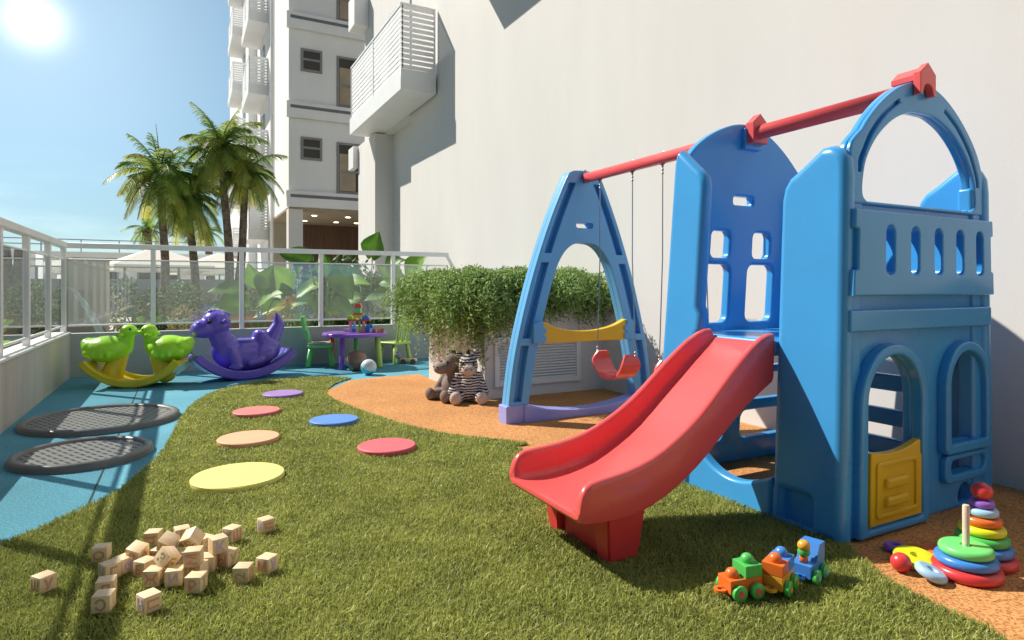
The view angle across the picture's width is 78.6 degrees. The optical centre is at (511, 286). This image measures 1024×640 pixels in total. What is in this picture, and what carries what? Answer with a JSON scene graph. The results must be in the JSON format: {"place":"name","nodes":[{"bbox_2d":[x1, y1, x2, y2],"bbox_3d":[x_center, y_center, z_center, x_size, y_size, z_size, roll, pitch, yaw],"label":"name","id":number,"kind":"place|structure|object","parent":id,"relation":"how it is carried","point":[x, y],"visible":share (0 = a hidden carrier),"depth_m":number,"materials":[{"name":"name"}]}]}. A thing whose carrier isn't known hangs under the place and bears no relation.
{"place":"outdoors","nodes":[
{"label":"outdoors","id":0,"kind":"place"},
{"bbox_2d":[0,0,229,279],"label":"sky","id":1,"kind":"structure","parent":0,"point":[77,77],"materials":[{"name":"blue"}]},
{"bbox_2d":[110,317,130,331],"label":"pool deck","id":2,"kind":"structure","parent":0,"point":[122,323],"depth_m":20.32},
{"bbox_2d":[3,258,109,348],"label":"water wall","id":3,"kind":"structure","parent":2,"relation":"on","point":[87,291],"depth_m":9.38,"materials":[{"name":"stone"}]},
{"bbox_2d":[3,237,209,278],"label":"pavilion","id":4,"kind":"structure","parent":2,"relation":"on","point":[97,255],"depth_m":35.19,"materials":[{"name":"white paint"}]},
{"bbox_2d":[110,291,128,331],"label":"garden shrub","id":5,"kind":"object","parent":2,"relation":"on","point":[116,327],"visible":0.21,"depth_m":10.59,"materials":[{"name":"green plant"}]},
{"bbox_2d":[111,275,168,329],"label":"garden shrub","id":6,"kind":"object","parent":2,"relation":"on","point":[139,303],"visible":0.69,"depth_m":12.12,"materials":[{"name":"green plant"}]},
{"bbox_2d":[120,216,168,250],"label":"palm tree","id":7,"kind":"object","parent":2,"relation":"on","point":[145,232],"visible":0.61,"depth_m":40.32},
{"bbox_2d":[101,127,217,311],"bbox_3d":[-10.562,-1.851,18.855,2.930,6.089,2.816,0,0,-2],"label":"palm tree","id":8,"kind":"object","parent":2,"relation":"on","point":[158,175],"visible":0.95,"depth_m":18.42,"materials":[{"name":"plant"}]},
{"bbox_2d":[110,250,214,272],"bbox_3d":[-16.552,-0.375,29.000,4.020,2.950,4.020,0,0,-43],"label":"parasol","id":9,"kind":"object","parent":2,"relation":"on","point":[144,255],"visible":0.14,"depth_m":27.88,"materials":[{"name":"beige fabric"}]},
{"bbox_2d":[140,279,199,330],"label":"garden shrub","id":10,"kind":"object","parent":2,"relation":"on","point":[172,299],"visible":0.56,"depth_m":12.71,"materials":[{"name":"green plant"}]},
{"bbox_2d":[166,303,196,329],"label":"garden shrub","id":11,"kind":"object","parent":2,"relation":"on","point":[178,326],"visible":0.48,"depth_m":10.36,"materials":[{"name":"green plant"}]},
{"bbox_2d":[110,266,265,320],"bbox_3d":[-14.058,0.245,19.748,12.550,1.810,0.110,0,0,-28],"label":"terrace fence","id":12,"kind":"object","parent":2,"relation":"on","point":[205,284],"visible":0.15,"depth_m":20.75,"materials":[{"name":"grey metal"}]},
{"bbox_2d":[147,165,234,309],"bbox_3d":[-10.348,-1.407,19.844,2.896,5.214,2.887,0,0,-28],"label":"palm tree","id":13,"kind":"object","parent":2,"relation":"on","point":[189,235],"visible":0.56,"depth_m":19.45,"materials":[{"name":"plant"}]},
{"bbox_2d":[167,283,224,327],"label":"garden shrub","id":14,"kind":"object","parent":2,"relation":"on","point":[200,307],"visible":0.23,"depth_m":13.57,"materials":[{"name":"green plant"}]},
{"bbox_2d":[170,253,245,279],"bbox_3d":[-15.439,-0.350,33.000,4.220,2.900,4.220,0,0,-43],"label":"parasol","id":15,"kind":"object","parent":2,"relation":"on","point":[218,257],"visible":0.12,"depth_m":31.81,"materials":[{"name":"beige fabric"}]},
{"bbox_2d":[194,216,223,279],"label":"palm tree","id":16,"kind":"object","parent":2,"relation":"on","point":[209,242],"visible":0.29,"depth_m":40.29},
{"bbox_2d":[175,102,272,296],"bbox_3d":[-8.847,-2.204,19.261,2.724,6.780,2.605,0,0,-7],"label":"palm tree","id":17,"kind":"object","parent":2,"relation":"on","point":[219,146],"visible":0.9,"depth_m":18.82,"materials":[{"name":"plant"}]},
{"bbox_2d":[131,308,335,330],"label":"planter wall","id":18,"kind":"structure","parent":2,"relation":"on","point":[233,317],"depth_m":13.40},
{"bbox_2d":[201,136,287,280],"bbox_3d":[-8.348,-1.715,19.527,2.532,5.842,2.399,0,0,-28],"label":"palm tree","id":19,"kind":"object","parent":2,"relation":"on","point":[240,195],"visible":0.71,"depth_m":19.31,"materials":[{"name":"plant"}]},
{"bbox_2d":[206,263,296,327],"bbox_3d":[-4.252,0.381,10.229,1.448,1.545,0.581,0,0,0],"label":"elephant ear plant","id":20,"kind":"object","parent":2,"relation":"on","point":[258,281],"visible":0.77,"depth_m":10.29,"materials":[{"name":"green plant"}]},
{"bbox_2d":[256,281,312,326],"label":"garden shrub","id":21,"kind":"object","parent":2,"relation":"on","point":[301,308],"visible":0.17,"depth_m":12.79,"materials":[{"name":"green plant"}]},
{"bbox_2d":[253,264,332,326],"bbox_3d":[-3.602,0.292,10.448,1.370,1.722,0.432,0,0,9],"label":"elephant ear plant","id":22,"kind":"object","parent":2,"relation":"on","point":[286,276],"visible":0.43,"depth_m":10.46,"materials":[{"name":"green plant"}]},
{"bbox_2d":[279,246,370,325],"bbox_3d":[-3.026,0.246,10.159,1.473,1.814,0.545,0,0,1],"label":"elephant ear plant","id":23,"kind":"object","parent":2,"relation":"on","point":[343,280],"visible":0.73,"depth_m":10.07,"materials":[{"name":"green plant"}]},
{"bbox_2d":[283,248,377,326],"bbox_3d":[-3.260,0.246,11.361,1.757,1.876,1.620,0,0,30],"label":"garden shrub","id":24,"kind":"object","parent":2,"relation":"on","point":[316,274],"visible":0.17,"depth_m":11.20,"materials":[{"name":"green plant"}]},
{"bbox_2d":[326,265,403,325],"bbox_3d":[-2.511,0.387,11.221,1.601,1.592,1.556,0,0,3],"label":"garden shrub","id":25,"kind":"object","parent":2,"relation":"on","point":[365,289],"visible":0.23,"depth_m":10.82,"materials":[{"name":"green plant"}]},
{"bbox_2d":[348,232,408,324],"bbox_3d":[-2.349,0.116,10.518,1.383,2.074,0.485,0,0,1],"label":"elephant ear plant","id":26,"kind":"object","parent":2,"relation":"on","point":[372,242],"visible":0.38,"depth_m":10.54,"materials":[{"name":"green plant"}]},
{"bbox_2d":[365,256,427,314],"bbox_3d":[-1.759,0.299,10.368,1.373,1.709,0.382,0,0,1],"label":"elephant ear plant","id":27,"kind":"object","parent":2,"relation":"on","point":[384,271],"visible":0.33,"depth_m":10.36,"materials":[{"name":"green plant"}]},
{"bbox_2d":[0,358,428,542],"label":"blue rubber floor","id":28,"kind":"structure","parent":0,"point":[27,502],"depth_m":4.66,"materials":[{"name":"rubber"}]},
{"bbox_2d":[5,436,153,474],"bbox_3d":[-2.771,1.075,4.044,0.790,0.049,0.790,0,0,-28],"label":"ground trampoline","id":29,"kind":"object","parent":28,"relation":"on","point":[78,455],"visible":1,"depth_m":3.98,"materials":[{"name":"fabric"}]},
{"bbox_2d":[15,403,179,437],"bbox_3d":[-3.344,1.075,5.110,1.120,0.049,1.120,0,0,-28],"label":"ground trampoline","id":30,"kind":"object","parent":28,"relation":"on","point":[97,420],"visible":1,"depth_m":5.01,"materials":[{"name":"fabric"}]},
{"bbox_2d":[78,324,194,387],"bbox_3d":[-4.152,0.758,6.962,1.165,0.677,0.506,0,0,-8],"label":"duck rocker","id":31,"kind":"object","parent":28,"relation":"on","point":[108,356],"visible":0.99,"depth_m":6.84,"materials":[{"name":"green plastic"}]},
{"bbox_2d":[183,309,296,379],"bbox_3d":[-3.251,0.679,7.530,1.200,0.835,0.520,0,0,-44],"label":"rocking toy","id":32,"kind":"object","parent":28,"relation":"on","point":[259,353],"visible":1,"depth_m":7.34,"materials":[{"name":"purple plastic"}]},
{"bbox_2d":[301,315,334,367],"bbox_3d":[-2.690,0.755,8.685,0.447,0.704,0.388,0,0,-14],"label":"kids chair","id":33,"kind":"object","parent":28,"relation":"on","point":[309,359],"visible":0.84,"depth_m":8.54,"materials":[{"name":"green plastic"}]},
{"bbox_2d":[322,330,386,369],"bbox_3d":[-2.163,0.864,8.604,0.870,0.483,0.870,0,0,-28],"label":"play table","id":34,"kind":"object","parent":28,"relation":"on","point":[342,335],"visible":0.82,"depth_m":8.35,"materials":[{"name":"plastic"}]},
{"bbox_2d":[346,350,366,370],"bbox_3d":[-2.028,0.965,8.178,0.270,0.270,0.270,0,0,-28],"label":"ball","id":35,"kind":"object","parent":28,"relation":"on","point":[355,359],"visible":0.87,"depth_m":8.08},
{"bbox_2d":[361,359,376,374],"bbox_3d":[-1.789,1.002,7.805,0.196,0.196,0.196,19,11,-26],"label":"ball","id":36,"kind":"object","parent":28,"relation":"on","point":[368,366],"visible":1,"depth_m":7.74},
{"bbox_2d":[381,315,412,363],"bbox_3d":[-1.683,0.755,9.100,0.447,0.704,0.388,0,0,32],"label":"kids chair","id":37,"kind":"object","parent":28,"relation":"on","point":[397,341],"visible":0.62,"depth_m":9.01,"materials":[{"name":"plastic"}]},
{"bbox_2d":[228,0,364,309],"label":"apartment building","id":38,"kind":"structure","parent":0,"point":[289,79],"depth_m":21.31,"materials":[{"name":"white paint"}]},
{"bbox_2d":[301,136,321,160],"bbox_3d":[-6.654,-4.575,20.768,0.680,0.750,0.048,0,0,-28],"label":"window","id":39,"kind":"structure","parent":38,"relation":"in","point":[311,148],"depth_m":20.76,"materials":[{"name":"grey glass"}]},
{"bbox_2d":[301,48,321,73],"bbox_3d":[-6.654,-7.495,20.768,0.680,0.750,0.048,0,0,-28],"label":"window","id":40,"kind":"structure","parent":38,"relation":"in","point":[311,60],"depth_m":20.76,"materials":[{"name":"grey glass"}]},
{"bbox_2d":[337,0,349,21],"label":"window","id":41,"kind":"structure","parent":38,"relation":"in","point":[342,5],"depth_m":21.25,"materials":[{"name":"beige glass"}]},
{"bbox_2d":[337,142,359,194],"bbox_3d":[-5.362,-4.025,21.449,1.280,1.730,0.048,0,0,-28],"label":"window","id":42,"kind":"structure","parent":38,"relation":"in","point":[347,181],"depth_m":21.29,"materials":[{"name":"beige glass"}]},
{"bbox_2d":[337,56,363,107],"bbox_3d":[-5.362,-6.945,21.449,1.280,1.730,0.048,0,0,-28],"label":"window","id":43,"kind":"structure","parent":38,"relation":"in","point":[344,64],"depth_m":21.27,"materials":[{"name":"beige glass"}]},
{"bbox_2d":[0,375,1013,639],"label":"lawn","id":44,"kind":"structure","parent":0,"point":[626,595],"depth_m":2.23,"materials":[{"name":"plant"}]},
{"bbox_2d":[30,570,56,594],"bbox_3d":[-1.667,1.052,2.226,0.058,0.057,0.058,0,0,24],"label":"wooden cube","id":45,"kind":"object","parent":44,"relation":"on","point":[42,582],"visible":1,"depth_m":2.21,"materials":[{"name":"brown wood"}]},
{"bbox_2d":[91,542,111,562],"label":"wooden cube","id":46,"kind":"object","parent":44,"relation":"on","point":[100,551],"visible":0.99,"depth_m":2.45,"materials":[{"name":"brown wood"}]},
{"bbox_2d":[91,588,115,613],"bbox_3d":[-1.367,1.052,2.093,0.057,0.057,0.058,0,0,-14],"label":"wooden cube","id":47,"kind":"object","parent":44,"relation":"on","point":[103,600],"visible":1,"depth_m":2.07,"materials":[{"name":"brown wood"}]},
{"bbox_2d":[95,574,116,591],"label":"wooden cube","id":48,"kind":"object","parent":44,"relation":"on","point":[106,582],"visible":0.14,"depth_m":2.17,"materials":[{"name":"brown wood"}]},
{"bbox_2d":[98,558,121,576],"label":"wooden cube","id":49,"kind":"object","parent":44,"relation":"on","point":[112,566],"visible":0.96,"depth_m":2.31,"materials":[{"name":"brown wood"}]},
{"bbox_2d":[113,553,133,574],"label":"wooden cube","id":50,"kind":"object","parent":44,"relation":"on","point":[127,563],"visible":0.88,"depth_m":2.36,"materials":[{"name":"brown wood"}]},
{"bbox_2d":[125,540,148,560],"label":"wooden cube","id":51,"kind":"object","parent":44,"relation":"on","point":[136,549],"visible":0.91,"depth_m":2.39,"materials":[{"name":"brown wood"}]},
{"bbox_2d":[133,555,156,576],"bbox_3d":[-1.378,1.052,2.349,0.057,0.057,0.058,0,0,20],"label":"wooden cube","id":52,"kind":"object","parent":44,"relation":"on","point":[141,564],"visible":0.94,"depth_m":2.33,"materials":[{"name":"brown wood"}]},
{"bbox_2d":[136,587,161,614],"bbox_3d":[-1.214,1.052,2.091,0.058,0.057,0.058,0,0,34],"label":"wooden cube","id":53,"kind":"object","parent":44,"relation":"on","point":[148,601],"visible":1,"depth_m":2.08,"materials":[{"name":"brown wood"}]},
{"bbox_2d":[143,528,162,546],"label":"wooden cube","id":54,"kind":"object","parent":44,"relation":"on","point":[152,536],"visible":0.78,"depth_m":2.60,"materials":[{"name":"brown wood"}]},
{"bbox_2d":[149,546,157,556],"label":"wooden cube","id":55,"kind":"object","parent":44,"relation":"on","point":[153,552],"visible":0.09,"depth_m":2.42,"materials":[{"name":"brown wood"}]},
{"bbox_2d":[156,530,179,550],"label":"wooden cube","id":56,"kind":"object","parent":55,"relation":"on","point":[168,538],"visible":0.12,"depth_m":2.42,"materials":[{"name":"brown wood"}]},
{"bbox_2d":[143,565,165,586],"bbox_3d":[-1.299,1.052,2.274,0.058,0.057,0.058,0,0,-2],"label":"wooden cube","id":57,"kind":"object","parent":44,"relation":"on","point":[153,575],"visible":0.98,"depth_m":2.25,"materials":[{"name":"brown wood"}]},
{"bbox_2d":[153,546,181,568],"bbox_3d":[-1.277,1.004,2.317,0.058,0.057,0.058,32,-7,27],"label":"wooden cube","id":58,"kind":"object","parent":57,"relation":"on","point":[166,556],"visible":0.96,"depth_m":2.30,"materials":[{"name":"brown wood"}]},
{"bbox_2d":[165,564,184,587],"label":"wooden cube","id":59,"kind":"object","parent":44,"relation":"on","point":[175,575],"visible":0.99,"depth_m":2.25,"materials":[{"name":"brown wood"}]},
{"bbox_2d":[184,571,207,593],"bbox_3d":[-1.125,1.052,2.226,0.058,0.057,0.058,0,0,-2],"label":"wooden cube","id":60,"kind":"object","parent":44,"relation":"on","point":[195,582],"visible":1,"depth_m":2.20,"materials":[{"name":"brown wood"}]},
{"bbox_2d":[185,559,208,576],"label":"wooden cube","id":61,"kind":"object","parent":44,"relation":"on","point":[204,566],"visible":0.38,"depth_m":2.30,"materials":[{"name":"brown wood"}]},
{"bbox_2d":[183,545,203,567],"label":"wooden cube","id":62,"kind":"object","parent":61,"relation":"on","point":[193,556],"visible":1,"depth_m":2.28,"materials":[{"name":"brown wood"}]},
{"bbox_2d":[200,533,212,551],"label":"wooden cube","id":63,"kind":"object","parent":44,"relation":"on","point":[204,542],"visible":0.31,"depth_m":2.55,"materials":[{"name":"brown wood"}]},
{"bbox_2d":[179,526,205,546],"bbox_3d":[-1.273,1.002,2.493,0.057,0.057,0.058,-23,28,17],"label":"wooden cube","id":64,"kind":"object","parent":63,"relation":"on","point":[194,536],"visible":0.81,"depth_m":2.48,"materials":[{"name":"brown wood"}]},
{"bbox_2d":[218,546,238,567],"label":"wooden cube","id":65,"kind":"object","parent":44,"relation":"on","point":[229,558],"visible":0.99,"depth_m":2.41,"materials":[{"name":"brown wood"}]},
{"bbox_2d":[208,533,227,554],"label":"wooden cube","id":66,"kind":"object","parent":65,"relation":"on","point":[217,543],"visible":1,"depth_m":2.40,"materials":[{"name":"brown wood"}]},
{"bbox_2d":[222,524,241,542],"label":"wooden cube","id":67,"kind":"object","parent":44,"relation":"on","point":[233,532],"visible":0.76,"depth_m":2.65,"materials":[{"name":"brown wood"}]},
{"bbox_2d":[189,462,284,493],"bbox_3d":[-1.539,1.070,3.519,0.490,0.032,0.490,0,0,-28],"label":"stepping disc","id":68,"kind":"object","parent":44,"relation":"on","point":[230,478],"visible":0.98,"depth_m":3.46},
{"bbox_2d":[232,562,253,583],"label":"wooden cube","id":69,"kind":"object","parent":44,"relation":"on","point":[242,572],"visible":1,"depth_m":2.27,"materials":[{"name":"brown wood"}]},
{"bbox_2d":[216,430,279,447],"bbox_3d":[-1.852,1.070,4.398,0.410,0.032,0.410,0,0,-28],"label":"stepping disc","id":70,"kind":"object","parent":44,"relation":"on","point":[243,439],"visible":0.98,"depth_m":4.34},
{"bbox_2d":[232,406,279,417],"bbox_3d":[-2.184,1.070,5.350,0.380,0.032,0.380,0,0,-28],"label":"stepping disc","id":71,"kind":"object","parent":44,"relation":"on","point":[255,411],"visible":0.97,"depth_m":5.28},
{"bbox_2d":[257,515,274,533],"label":"wooden cube","id":72,"kind":"object","parent":44,"relation":"on","point":[266,523],"visible":1,"depth_m":2.75,"materials":[{"name":"brown wood"}]},
{"bbox_2d":[256,552,277,574],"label":"wooden cube","id":73,"kind":"object","parent":44,"relation":"on","point":[267,562],"visible":1,"depth_m":2.36,"materials":[{"name":"brown wood"}]},
{"bbox_2d":[263,390,302,398],"bbox_3d":[-2.278,1.070,6.223,0.380,0.032,0.380,0,0,-28],"label":"stepping disc","id":74,"kind":"object","parent":44,"relation":"on","point":[276,394],"visible":0.94,"depth_m":6.17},
{"bbox_2d":[309,414,358,427],"bbox_3d":[-1.421,1.070,4.999,0.380,0.032,0.380,0,0,-28],"label":"stepping disc","id":75,"kind":"object","parent":44,"relation":"on","point":[334,420],"visible":0.98,"depth_m":4.93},
{"bbox_2d":[358,438,415,456],"bbox_3d":[-0.836,1.070,4.177,0.380,0.032,0.380,0,0,-28],"label":"stepping disc","id":76,"kind":"object","parent":44,"relation":"on","point":[384,447],"visible":0.99,"depth_m":4.12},
{"bbox_2d":[714,552,764,602],"bbox_3d":[0.783,1.011,2.194,0.171,0.142,0.114,0,0,-19],"label":"toy train car","id":77,"kind":"object","parent":44,"relation":"on","point":[739,579],"visible":1,"depth_m":2.17,"materials":[{"name":"orange plastic"}]},
{"bbox_2d":[762,546,798,597],"bbox_3d":[0.941,1.011,2.225,0.114,0.142,0.171,0,0,40],"label":"toy train car","id":78,"kind":"object","parent":44,"relation":"on","point":[779,574],"visible":0.94,"depth_m":2.20,"materials":[{"name":"orange plastic"}]},
{"bbox_2d":[794,536,828,585],"bbox_3d":[1.087,1.006,2.313,0.171,0.151,0.114,0,0,-44],"label":"toy train car","id":79,"kind":"object","parent":44,"relation":"on","point":[809,564],"visible":0.84,"depth_m":2.29,"materials":[{"name":"blue plastic"}]},
{"bbox_2d":[327,374,1023,639],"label":"orange rubber floor","id":80,"kind":"structure","parent":0,"point":[401,398],"depth_m":4.26,"materials":[{"name":"rubber"}]},
{"bbox_2d":[425,349,459,402],"bbox_3d":[-0.619,0.857,6.064,0.346,0.483,0.383,0,0,-43],"label":"plush hippo","id":81,"kind":"object","parent":80,"relation":"on","point":[447,367],"visible":0.71,"depth_m":6.02,"materials":[{"name":"grey"}]},
{"bbox_2d":[448,350,488,405],"bbox_3d":[-0.415,0.848,5.933,0.391,0.502,0.369,0,0,-6],"label":"plush zebra","id":82,"kind":"object","parent":80,"relation":"on","point":[468,383],"visible":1,"depth_m":5.89,"materials":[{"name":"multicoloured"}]},
{"bbox_2d":[429,302,601,398],"bbox_3d":[-0.001,0.590,7.077,1.400,1.060,1.580,0,0,-28],"label":"planter","id":83,"kind":"object","parent":80,"relation":"on","point":[563,367],"visible":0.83,"depth_m":6.47,"materials":[{"name":"white paint"}]},
{"bbox_2d":[379,262,613,372],"bbox_3d":[-0.265,0.318,6.918,2.009,1.131,2.608,0,0,-28],"label":"trailing hedge","id":84,"kind":"object","parent":83,"relation":"in","point":[474,296],"visible":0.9,"depth_m":6.11,"materials":[{"name":"green plant"}]},
{"bbox_2d":[499,63,993,564],"bbox_3d":[0.808,0.040,3.934,2.500,2.149,2.926,0,0,-28],"label":"play set","id":85,"kind":"object","parent":80,"relation":"on","point":[860,289],"visible":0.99,"depth_m":2.95,"materials":[{"name":"blue plastic"}]},
{"bbox_2d":[592,159,640,379],"bbox_3d":[0.823,-0.123,4.967,0.184,1.702,0.524,0,0,-28],"label":"swing","id":86,"kind":"object","parent":85,"relation":"hanging from","point":[604,368],"visible":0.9,"depth_m":4.95,"materials":[{"name":"plastic"}]},
{"bbox_2d":[654,151,708,370],"bbox_3d":[1.178,-0.123,4.295,0.184,1.702,0.524,0,0,-28],"label":"swing","id":87,"kind":"object","parent":85,"relation":"hanging from","point":[659,363],"visible":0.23,"depth_m":4.48,"materials":[{"name":"metal"}]},
{"bbox_2d":[868,438,920,527],"bbox_3d":[1.711,0.869,2.790,0.383,0.342,0.060,0,0,-28],"label":"door","id":88,"kind":"structure","parent":85,"relation":"in","point":[894,475],"depth_m":2.76,"materials":[{"name":"yellow plastic"}]},
{"bbox_2d":[890,552,911,571],"bbox_3d":[1.496,1.060,2.406,0.072,0.072,0.072,0,0,-28],"label":"stacking ball","id":89,"kind":"object","parent":80,"relation":"on","point":[900,562],"visible":1,"depth_m":2.38,"materials":[{"name":"red plastic"}]},
{"bbox_2d":[892,545,932,569],"bbox_3d":[1.592,1.071,2.467,0.156,0.034,0.156,-3,8,-28],"label":"stacking ring","id":90,"kind":"object","parent":80,"relation":"on","point":[914,554],"visible":0.54,"depth_m":2.48,"materials":[{"name":"yellow plastic"}]},
{"bbox_2d":[914,561,947,584],"bbox_3d":[1.560,1.065,2.329,0.110,0.032,0.110,14,11,-27],"label":"stacking ring","id":91,"kind":"object","parent":80,"relation":"on","point":[930,572],"visible":1,"depth_m":2.30,"materials":[{"name":"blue plastic"}]},
{"bbox_2d":[962,504,969,546],"bbox_3d":[1.726,0.962,2.377,0.024,0.268,0.024,0,0,-28],"label":"stacking post","id":92,"kind":"object","parent":80,"relation":"on","point":[965,524],"visible":0.71,"depth_m":2.37,"materials":[{"name":"brown wood"}]},
{"bbox_2d":[930,555,1004,587],"bbox_3d":[1.726,1.074,2.377,0.236,0.044,0.236,0,0,-28],"label":"stacking ring","id":93,"kind":"object","parent":80,"relation":"on","point":[996,579],"visible":0.45,"depth_m":2.29,"materials":[{"name":"red plastic"}]},
{"bbox_2d":[933,546,1000,573],"bbox_3d":[1.726,1.034,2.377,0.208,0.036,0.208,0,0,-28],"label":"stacking ring","id":94,"kind":"object","parent":93,"relation":"on","point":[993,566],"visible":0.49,"depth_m":2.30,"materials":[{"name":"blue plastic"}]},
{"bbox_2d":[937,536,995,562],"bbox_3d":[1.726,0.997,2.377,0.180,0.036,0.180,0,0,-28],"label":"stacking ring","id":95,"kind":"object","parent":94,"relation":"on","point":[975,551],"visible":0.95,"depth_m":2.34,"materials":[{"name":"green plastic"}]},
{"bbox_2d":[999,557,1019,573],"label":"stacking ring","id":96,"kind":"object","parent":80,"relation":"on","point":[1010,566],"visible":0.2,"depth_m":2.38,"materials":[{"name":"red plastic"}]},
{"bbox_2d":[953,535,1014,560],"bbox_3d":[1.869,1.034,2.488,0.208,0.038,0.208,0,0,-28],"label":"stacking ring","id":97,"kind":"object","parent":96,"relation":"on","point":[1008,554],"visible":0.2,"depth_m":2.39,"materials":[{"name":"blue plastic"}]},
{"bbox_2d":[954,527,1010,549],"bbox_3d":[1.869,0.997,2.488,0.184,0.036,0.184,0,0,-28],"label":"stacking ring","id":98,"kind":"object","parent":97,"relation":"on","point":[1000,544],"visible":0.41,"depth_m":2.41,"materials":[{"name":"green plastic"}]},
{"bbox_2d":[957,519,1006,538],"bbox_3d":[1.869,0.961,2.488,0.160,0.035,0.160,0,0,-28],"label":"stacking ring","id":99,"kind":"object","parent":98,"relation":"on","point":[1000,533],"visible":0.58,"depth_m":2.43,"materials":[{"name":"yellow plastic"}]},
{"bbox_2d":[961,514,1003,528],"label":"stacking ring","id":100,"kind":"object","parent":99,"relation":"on","point":[997,523],"visible":0.55,"depth_m":2.44,"materials":[{"name":"orange plastic"}]},
{"bbox_2d":[968,504,999,518],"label":"stacking ring","id":101,"kind":"object","parent":100,"relation":"on","point":[994,513],"visible":0.66,"depth_m":2.45,"materials":[{"name":"blue plastic"}]},
{"bbox_2d":[968,496,995,509],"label":"stacking ring","id":102,"kind":"object","parent":101,"relation":"on","point":[988,504],"visible":0.96,"depth_m":2.46,"materials":[{"name":"plastic"}]},
{"bbox_2d":[970,482,993,499],"bbox_3d":[1.869,0.812,2.488,0.074,0.068,0.074,0,0,-28],"label":"stacking ball","id":103,"kind":"object","parent":102,"relation":"on","point":[981,490],"visible":1,"depth_m":2.47,"materials":[{"name":"red plastic"}]},
{"label":"ground","id":104,"kind":"structure","parent":0,"visible":0},
{"bbox_2d":[0,332,70,433],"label":"parapet wall","id":105,"kind":"structure","parent":104,"relation":"on","point":[35,372],"depth_m":5.63,"materials":[{"name":"concrete"}]},
{"bbox_2d":[0,217,66,356],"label":"glass fence","id":106,"kind":"object","parent":105,"relation":"on","point":[32,294],"visible":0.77,"depth_m":5.77,"materials":[{"name":"white metal"}]},
{"bbox_2d":[70,323,428,377],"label":"parapet wall","id":107,"kind":"structure","parent":104,"relation":"on","point":[139,362],"depth_m":8.77,"materials":[{"name":"grey concrete"}]},
{"bbox_2d":[67,243,455,327],"bbox_3d":[-3.091,0.015,8.816,5.245,1.100,0.090,0,0,-28],"label":"glass fence","id":108,"kind":"object","parent":107,"relation":"on","point":[241,262],"visible":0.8,"depth_m":8.49,"materials":[{"name":"white metal"}]},
{"bbox_2d":[349,0,1023,490],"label":"apartment building","id":109,"kind":"structure","parent":104,"relation":"on","point":[481,126],"depth_m":6.07,"materials":[{"name":"white paint"}]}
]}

